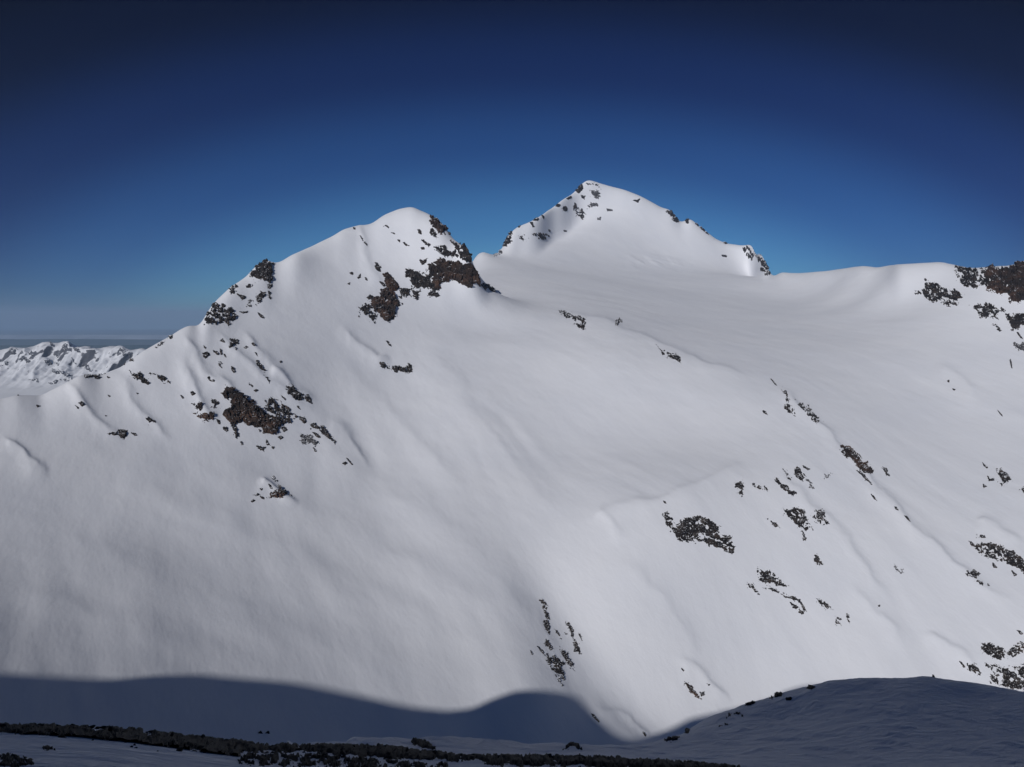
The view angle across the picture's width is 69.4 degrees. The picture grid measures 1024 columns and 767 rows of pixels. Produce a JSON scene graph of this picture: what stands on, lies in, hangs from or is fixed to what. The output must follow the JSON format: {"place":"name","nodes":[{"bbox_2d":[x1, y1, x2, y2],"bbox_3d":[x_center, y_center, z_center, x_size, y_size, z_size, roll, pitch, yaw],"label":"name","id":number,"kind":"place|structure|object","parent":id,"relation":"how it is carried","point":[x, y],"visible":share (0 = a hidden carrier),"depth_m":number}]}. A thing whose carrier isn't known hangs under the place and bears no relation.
{"place":"outdoors","nodes":[
{"label":"outdoors","id":0,"kind":"place"},
{"bbox_2d":[0,341,145,398],"bbox_3d":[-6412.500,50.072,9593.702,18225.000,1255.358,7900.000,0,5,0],"label":"mountain range","id":1,"kind":"structure","parent":0,"point":[16,373],"depth_m":8300.19},
{"bbox_2d":[9,347,17,354],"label":"rock outcrop","id":2,"kind":"object","parent":1,"relation":"on","point":[12,351],"visible":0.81,"depth_m":8560.83},
{"bbox_2d":[21,356,30,362],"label":"rock outcrop","id":3,"kind":"object","parent":1,"relation":"on","point":[26,359],"visible":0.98,"depth_m":8369.13},
{"bbox_2d":[44,359,51,365],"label":"rock outcrop","id":4,"kind":"object","parent":1,"relation":"on","point":[47,362],"visible":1,"depth_m":8340.74},
{"bbox_2d":[52,368,72,376],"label":"rock outcrop","id":5,"kind":"object","parent":1,"relation":"on","point":[62,372],"visible":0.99,"depth_m":8082.15},
{"bbox_2d":[80,362,92,371],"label":"rock outcrop","id":6,"kind":"object","parent":1,"relation":"on","point":[87,367],"visible":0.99,"depth_m":8279.48},
{"bbox_2d":[119,347,130,356],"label":"rock outcrop","id":7,"kind":"object","parent":1,"relation":"on","point":[123,352],"visible":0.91,"depth_m":8511.62},
{"bbox_2d":[0,345,152,349],"bbox_3d":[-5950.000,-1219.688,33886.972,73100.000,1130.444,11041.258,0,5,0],"label":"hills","id":8,"kind":"structure","parent":0,"point":[131,347],"depth_m":33589.81},
{"bbox_2d":[0,339,163,344],"bbox_3d":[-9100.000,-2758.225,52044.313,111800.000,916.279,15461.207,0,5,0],"label":"hills","id":9,"kind":"structure","parent":0,"point":[85,341],"depth_m":48285.84},
{"bbox_2d":[0,335,168,338],"bbox_3d":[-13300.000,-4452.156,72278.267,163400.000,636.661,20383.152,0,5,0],"label":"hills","id":10,"kind":"structure","parent":0,"point":[83,336],"depth_m":70151.30},
{"bbox_2d":[0,329,179,334],"bbox_3d":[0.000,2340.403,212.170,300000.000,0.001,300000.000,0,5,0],"label":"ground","id":11,"kind":"structure","parent":0,"point":[104,332],"depth_m":108768.05},
{"bbox_2d":[0,180,1023,744],"bbox_3d":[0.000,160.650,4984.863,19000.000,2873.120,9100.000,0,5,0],"label":"mountain","id":12,"kind":"structure","parent":0,"point":[516,446],"depth_m":1167.22},
{"bbox_2d":[49,377,71,384],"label":"rock outcrop","id":13,"kind":"object","parent":12,"relation":"on","point":[56,381],"visible":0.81,"depth_m":7893.06},
{"bbox_2d":[84,374,99,378],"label":"rock outcrop","id":14,"kind":"object","parent":12,"relation":"on","point":[91,376],"visible":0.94,"depth_m":1186.00},
{"bbox_2d":[117,429,127,439],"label":"rock outcrop","id":15,"kind":"object","parent":12,"relation":"on","point":[122,433],"visible":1,"depth_m":1078.41},
{"bbox_2d":[129,370,149,384],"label":"rock outcrop","id":16,"kind":"object","parent":12,"relation":"on","point":[141,378],"visible":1,"depth_m":1209.64},
{"bbox_2d":[149,372,170,383],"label":"rock outcrop","id":17,"kind":"object","parent":12,"relation":"on","point":[161,377],"visible":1,"depth_m":1228.02},
{"bbox_2d":[191,402,214,422],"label":"rock outcrop","id":18,"kind":"object","parent":12,"relation":"on","point":[199,406],"visible":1,"depth_m":1185.96},
{"bbox_2d":[202,351,209,358],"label":"rock outcrop","id":19,"kind":"object","parent":12,"relation":"on","point":[206,355],"visible":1,"depth_m":1328.15},
{"bbox_2d":[210,398,219,407],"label":"rock outcrop","id":20,"kind":"object","parent":12,"relation":"on","point":[214,401],"visible":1,"depth_m":1223.01},
{"bbox_2d":[204,302,237,325],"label":"rock outcrop","id":21,"kind":"object","parent":12,"relation":"on","point":[224,312],"visible":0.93,"depth_m":1483.96},
{"bbox_2d":[229,338,238,347],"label":"rock outcrop","id":22,"kind":"object","parent":12,"relation":"on","point":[233,342],"visible":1,"depth_m":1403.58},
{"bbox_2d":[228,284,239,295],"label":"rock outcrop","id":23,"kind":"object","parent":12,"relation":"on","point":[232,289],"visible":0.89,"depth_m":1589.80},
{"bbox_2d":[230,422,239,438],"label":"rock outcrop","id":24,"kind":"object","parent":12,"relation":"on","point":[233,425],"visible":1,"depth_m":1184.48},
{"bbox_2d":[221,386,281,434],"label":"rock outcrop","id":25,"kind":"object","parent":12,"relation":"on","point":[244,409],"visible":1,"depth_m":1231.53},
{"bbox_2d":[256,291,265,303],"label":"rock outcrop","id":26,"kind":"object","parent":12,"relation":"on","point":[260,296],"visible":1,"depth_m":1607.74},
{"bbox_2d":[249,258,273,283],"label":"rock outcrop","id":27,"kind":"object","parent":12,"relation":"on","point":[264,270],"visible":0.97,"depth_m":1695.01},
{"bbox_2d":[256,360,269,383],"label":"rock outcrop","id":28,"kind":"object","parent":12,"relation":"on","point":[258,363],"visible":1,"depth_m":1362.27},
{"bbox_2d":[269,485,286,497],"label":"rock outcrop","id":29,"kind":"object","parent":12,"relation":"on","point":[281,493],"visible":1,"depth_m":1070.24},
{"bbox_2d":[264,397,297,424],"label":"rock outcrop","id":30,"kind":"object","parent":12,"relation":"on","point":[284,410],"visible":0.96,"depth_m":1279.03},
{"bbox_2d":[286,384,303,400],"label":"rock outcrop","id":31,"kind":"object","parent":12,"relation":"on","point":[294,392],"visible":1,"depth_m":1338.64},
{"bbox_2d":[299,416,306,423],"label":"rock outcrop","id":32,"kind":"object","parent":12,"relation":"on","point":[303,419],"visible":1,"depth_m":1286.99},
{"bbox_2d":[305,394,312,403],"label":"rock outcrop","id":33,"kind":"object","parent":12,"relation":"on","point":[308,398],"visible":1,"depth_m":1348.56},
{"bbox_2d":[299,434,319,446],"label":"rock outcrop","id":34,"kind":"object","parent":12,"relation":"on","point":[305,439],"visible":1,"depth_m":1241.37},
{"bbox_2d":[310,422,319,430],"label":"rock outcrop","id":35,"kind":"object","parent":12,"relation":"on","point":[313,425],"visible":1,"depth_m":1283.20},
{"bbox_2d":[320,425,335,444],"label":"rock outcrop","id":36,"kind":"object","parent":12,"relation":"on","point":[324,431],"visible":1,"depth_m":1274.85},
{"bbox_2d":[358,303,377,323],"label":"rock outcrop","id":37,"kind":"object","parent":12,"relation":"on","point":[365,308],"visible":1,"depth_m":1770.60},
{"bbox_2d":[375,262,381,271],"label":"rock outcrop","id":38,"kind":"object","parent":12,"relation":"on","point":[377,267],"visible":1,"depth_m":1939.40},
{"bbox_2d":[370,272,399,322],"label":"rock outcrop","id":39,"kind":"object","parent":12,"relation":"on","point":[385,303],"visible":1,"depth_m":1837.06},
{"bbox_2d":[379,362,412,373],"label":"rock outcrop","id":40,"kind":"object","parent":12,"relation":"on","point":[396,369],"visible":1,"depth_m":1584.48},
{"bbox_2d":[399,288,411,297],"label":"rock outcrop","id":41,"kind":"object","parent":12,"relation":"on","point":[404,291],"visible":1,"depth_m":1908.66},
{"bbox_2d":[410,290,418,299],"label":"rock outcrop","id":42,"kind":"object","parent":12,"relation":"on","point":[416,295],"visible":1,"depth_m":1919.38},
{"bbox_2d":[405,268,439,291],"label":"rock outcrop","id":43,"kind":"object","parent":12,"relation":"on","point":[418,280],"visible":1,"depth_m":1960.47},
{"bbox_2d":[419,258,426,264],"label":"rock outcrop","id":44,"kind":"object","parent":12,"relation":"on","point":[422,262],"visible":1,"depth_m":2006.29},
{"bbox_2d":[429,228,436,238],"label":"rock outcrop","id":45,"kind":"object","parent":12,"relation":"on","point":[432,233],"visible":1,"depth_m":2077.92},
{"bbox_2d":[427,290,439,297],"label":"rock outcrop","id":46,"kind":"object","parent":12,"relation":"on","point":[433,293],"visible":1,"depth_m":1945.77},
{"bbox_2d":[429,214,448,234],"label":"rock outcrop","id":47,"kind":"object","parent":12,"relation":"on","point":[438,226],"visible":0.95,"depth_m":2112.69},
{"bbox_2d":[434,245,451,257],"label":"rock outcrop","id":48,"kind":"object","parent":12,"relation":"on","point":[446,252],"visible":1,"depth_m":2039.65},
{"bbox_2d":[426,257,481,289],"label":"rock outcrop","id":49,"kind":"object","parent":12,"relation":"on","point":[466,274],"visible":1,"depth_m":2004.36},
{"bbox_2d":[450,240,460,257],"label":"rock outcrop","id":50,"kind":"object","parent":12,"relation":"on","point":[453,253],"visible":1,"depth_m":2055.11},
{"bbox_2d":[458,242,471,262],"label":"rock outcrop","id":51,"kind":"object","parent":12,"relation":"on","point":[465,254],"visible":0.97,"depth_m":2040.02},
{"bbox_2d":[481,283,495,291],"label":"rock outcrop","id":52,"kind":"object","parent":12,"relation":"on","point":[486,286],"visible":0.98,"depth_m":2117.61},
{"bbox_2d":[493,249,501,256],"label":"rock outcrop","id":53,"kind":"object","parent":12,"relation":"on","point":[499,253],"visible":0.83,"depth_m":3499.96},
{"bbox_2d":[502,231,511,246],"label":"rock outcrop","id":54,"kind":"object","parent":12,"relation":"on","point":[507,240],"visible":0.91,"depth_m":3601.14},
{"bbox_2d":[532,233,549,240],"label":"rock outcrop","id":55,"kind":"object","parent":12,"relation":"on","point":[541,236],"visible":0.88,"depth_m":3770.81},
{"bbox_2d":[539,599,549,634],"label":"rock outcrop","id":56,"kind":"object","parent":12,"relation":"on","point":[545,622],"visible":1,"depth_m":980.27},
{"bbox_2d":[543,640,564,685],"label":"rock outcrop","id":57,"kind":"object","parent":12,"relation":"on","point":[557,663],"visible":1,"depth_m":907.21},
{"bbox_2d":[559,646,576,672],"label":"rock outcrop","id":58,"kind":"object","parent":12,"relation":"on","point":[566,658],"visible":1,"depth_m":931.01},
{"bbox_2d":[559,310,585,329],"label":"rock outcrop","id":59,"kind":"object","parent":12,"relation":"on","point":[578,317],"visible":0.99,"depth_m":2029.16},
{"bbox_2d":[565,622,581,653],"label":"rock outcrop","id":60,"kind":"object","parent":12,"relation":"on","point":[575,643],"visible":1,"depth_m":966.24},
{"bbox_2d":[573,203,584,219],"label":"rock outcrop","id":61,"kind":"object","parent":12,"relation":"on","point":[581,211],"visible":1,"depth_m":4324.30},
{"bbox_2d":[575,184,582,192],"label":"rock outcrop","id":62,"kind":"object","parent":12,"relation":"on","point":[580,188],"visible":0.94,"depth_m":4415.05},
{"bbox_2d":[588,202,597,207],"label":"rock outcrop","id":63,"kind":"object","parent":12,"relation":"on","point":[593,204],"visible":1,"depth_m":4402.96},
{"bbox_2d":[589,190,599,198],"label":"rock outcrop","id":64,"kind":"object","parent":12,"relation":"on","point":[596,194],"visible":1,"depth_m":4446.21},
{"bbox_2d":[615,317,621,326],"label":"rock outcrop","id":65,"kind":"object","parent":12,"relation":"on","point":[619,320],"visible":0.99,"depth_m":2051.17},
{"bbox_2d":[655,344,680,362],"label":"rock outcrop","id":66,"kind":"object","parent":12,"relation":"on","point":[675,356],"visible":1,"depth_m":1756.76},
{"bbox_2d":[666,210,678,222],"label":"rock outcrop","id":67,"kind":"object","parent":12,"relation":"on","point":[672,215],"visible":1,"depth_m":4558.08},
{"bbox_2d":[684,681,701,699],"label":"rock outcrop","id":68,"kind":"object","parent":12,"relation":"on","point":[690,688],"visible":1,"depth_m":963.26},
{"bbox_2d":[662,511,734,553],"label":"rock outcrop","id":69,"kind":"object","parent":12,"relation":"on","point":[684,531],"visible":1,"depth_m":1155.92},
{"bbox_2d":[735,481,743,496],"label":"rock outcrop","id":70,"kind":"object","parent":12,"relation":"on","point":[739,485],"visible":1,"depth_m":1266.03},
{"bbox_2d":[743,245,756,260],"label":"rock outcrop","id":71,"kind":"object","parent":12,"relation":"on","point":[745,249],"visible":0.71,"depth_m":4419.94},
{"bbox_2d":[746,582,759,594],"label":"rock outcrop","id":72,"kind":"object","parent":12,"relation":"on","point":[749,585],"visible":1,"depth_m":1111.46},
{"bbox_2d":[752,483,767,491],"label":"rock outcrop","id":73,"kind":"object","parent":12,"relation":"on","point":[758,486],"visible":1,"depth_m":1279.66},
{"bbox_2d":[756,254,770,275],"bbox_3d":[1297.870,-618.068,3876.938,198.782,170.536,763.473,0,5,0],"label":"rock outcrop","id":74,"kind":"object","parent":12,"relation":"on","point":[764,264],"visible":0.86,"depth_m":3653.43},
{"bbox_2d":[757,568,786,586],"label":"rock outcrop","id":75,"kind":"object","parent":12,"relation":"on","point":[768,578],"visible":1,"depth_m":1130.91},
{"bbox_2d":[767,518,779,527],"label":"rock outcrop","id":76,"kind":"object","parent":12,"relation":"on","point":[774,524],"visible":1,"depth_m":1216.31},
{"bbox_2d":[765,588,795,601],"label":"rock outcrop","id":77,"kind":"object","parent":12,"relation":"on","point":[790,597],"visible":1,"depth_m":1118.04},
{"bbox_2d":[774,477,796,496],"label":"rock outcrop","id":78,"kind":"object","parent":12,"relation":"on","point":[784,487],"visible":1,"depth_m":1289.18},
{"bbox_2d":[781,386,795,416],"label":"rock outcrop","id":79,"kind":"object","parent":12,"relation":"on","point":[787,404],"visible":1,"depth_m":1559.03},
{"bbox_2d":[781,507,812,530],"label":"rock outcrop","id":80,"kind":"object","parent":12,"relation":"on","point":[801,521],"visible":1,"depth_m":1238.51},
{"bbox_2d":[790,602,803,614],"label":"rock outcrop","id":81,"kind":"object","parent":12,"relation":"on","point":[796,607],"visible":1,"depth_m":1105.21},
{"bbox_2d":[794,466,806,480],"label":"rock outcrop","id":82,"kind":"object","parent":12,"relation":"on","point":[798,472],"visible":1,"depth_m":1335.49},
{"bbox_2d":[796,598,806,611],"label":"rock outcrop","id":83,"kind":"object","parent":12,"relation":"on","point":[803,607],"visible":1,"depth_m":1111.47},
{"bbox_2d":[795,399,823,423],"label":"rock outcrop","id":84,"kind":"object","parent":12,"relation":"on","point":[810,413],"visible":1,"depth_m":1543.06},
{"bbox_2d":[814,555,822,564],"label":"rock outcrop","id":85,"kind":"object","parent":12,"relation":"on","point":[816,559],"visible":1,"depth_m":1176.22},
{"bbox_2d":[810,508,828,524],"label":"rock outcrop","id":86,"kind":"object","parent":12,"relation":"on","point":[820,515],"visible":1,"depth_m":1250.21},
{"bbox_2d":[816,598,833,609],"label":"rock outcrop","id":87,"kind":"object","parent":12,"relation":"on","point":[825,604],"visible":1,"depth_m":1118.05},
{"bbox_2d":[840,444,873,473],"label":"rock outcrop","id":88,"kind":"object","parent":12,"relation":"on","point":[852,454],"visible":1,"depth_m":1415.36},
{"bbox_2d":[856,470,871,484],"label":"rock outcrop","id":89,"kind":"object","parent":12,"relation":"on","point":[864,476],"visible":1,"depth_m":1371.33},
{"bbox_2d":[882,466,889,475],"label":"rock outcrop","id":90,"kind":"object","parent":12,"relation":"on","point":[885,470],"visible":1,"depth_m":1413.39},
{"bbox_2d":[915,278,962,306],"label":"rock outcrop","id":91,"kind":"object","parent":12,"relation":"on","point":[936,294],"visible":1,"depth_m":2338.57},
{"bbox_2d":[954,265,990,288],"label":"rock outcrop","id":92,"kind":"object","parent":12,"relation":"on","point":[967,278],"visible":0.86,"depth_m":2352.89},
{"bbox_2d":[967,662,980,675],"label":"rock outcrop","id":93,"kind":"object","parent":12,"relation":"on","point":[974,667],"visible":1,"depth_m":1074.55},
{"bbox_2d":[965,569,989,585],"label":"rock outcrop","id":94,"kind":"object","parent":12,"relation":"on","point":[974,573],"visible":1,"depth_m":1208.64},
{"bbox_2d":[973,302,1005,319],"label":"rock outcrop","id":95,"kind":"object","parent":12,"relation":"on","point":[987,310],"visible":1,"depth_m":2162.04},
{"bbox_2d":[985,663,1000,683],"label":"rock outcrop","id":96,"kind":"object","parent":12,"relation":"on","point":[993,677],"visible":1,"depth_m":1070.33},
{"bbox_2d":[969,541,1023,573],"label":"rock outcrop","id":97,"kind":"object","parent":12,"relation":"on","point":[1009,555],"visible":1,"depth_m":1256.35},
{"bbox_2d":[980,641,1023,659],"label":"rock outcrop","id":98,"kind":"object","parent":12,"relation":"on","point":[988,649],"visible":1,"depth_m":1100.41},
{"bbox_2d":[996,467,1010,483],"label":"rock outcrop","id":99,"kind":"object","parent":12,"relation":"on","point":[1004,476],"visible":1,"depth_m":1459.75},
{"bbox_2d":[984,260,1023,303],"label":"rock outcrop","id":100,"kind":"object","parent":12,"relation":"on","point":[1002,278],"visible":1,"depth_m":2257.49},
{"bbox_2d":[999,664,1023,689],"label":"rock outcrop","id":101,"kind":"object","parent":12,"relation":"on","point":[1006,681],"visible":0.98,"depth_m":1066.02},
{"bbox_2d":[1005,313,1023,330],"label":"rock outcrop","id":102,"kind":"object","parent":12,"relation":"on","point":[1016,321],"visible":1,"depth_m":2088.18},
{"bbox_2d":[1013,342,1023,350],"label":"rock outcrop","id":103,"kind":"object","parent":12,"relation":"on","point":[1019,346],"visible":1,"depth_m":1979.94},
{"bbox_2d":[0,676,1023,766],"bbox_3d":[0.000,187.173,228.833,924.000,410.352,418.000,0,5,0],"label":"snow ground","id":104,"kind":"structure","parent":0,"point":[923,721],"depth_m":150.86},
{"bbox_2d":[0,752,33,766],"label":"rock outcrop","id":105,"kind":"object","parent":104,"relation":"on","point":[7,758],"visible":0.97,"depth_m":29.06},
{"bbox_2d":[42,745,54,750],"bbox_3d":[-22.610,17.794,36.029,0.527,1.678,3.866,-4,6,-36],"label":"rock outcrop","id":106,"kind":"object","parent":104,"relation":"on","point":[47,747],"visible":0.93,"depth_m":35.52},
{"bbox_2d":[0,722,508,761],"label":"rock outcrop","id":107,"kind":"object","parent":104,"relation":"on","point":[231,746],"visible":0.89,"depth_m":51.17},
{"bbox_2d":[237,752,447,766],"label":"rock outcrop","id":108,"kind":"object","parent":104,"relation":"on","point":[332,761],"visible":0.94,"depth_m":44.93},
{"bbox_2d":[411,737,435,749],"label":"rock outcrop","id":109,"kind":"object","parent":104,"relation":"on","point":[423,743],"visible":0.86,"depth_m":111.42},
{"bbox_2d":[563,742,581,749],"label":"rock outcrop","id":110,"kind":"object","parent":104,"relation":"on","point":[577,745],"visible":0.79,"depth_m":127.68},
{"bbox_2d":[484,753,739,766],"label":"rock outcrop","id":111,"kind":"object","parent":104,"relation":"on","point":[535,760],"visible":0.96,"depth_m":58.43},
{"bbox_2d":[664,736,679,742],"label":"rock outcrop","id":112,"kind":"object","parent":104,"relation":"on","point":[669,738],"visible":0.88,"depth_m":167.78},
{"bbox_2d":[726,712,743,718],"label":"rock outcrop","id":113,"kind":"object","parent":104,"relation":"on","point":[737,713],"visible":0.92,"depth_m":209.15},
{"bbox_2d":[745,700,754,705],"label":"rock outcrop","id":114,"kind":"object","parent":104,"relation":"on","point":[750,703],"visible":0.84,"depth_m":222.02},
{"bbox_2d":[769,692,782,698],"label":"rock outcrop","id":115,"kind":"object","parent":104,"relation":"on","point":[777,694],"visible":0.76,"depth_m":232.62},
{"bbox_2d":[0,0,1023,330],"label":"sky","id":116,"kind":"structure","parent":0,"point":[154,153]}
]}

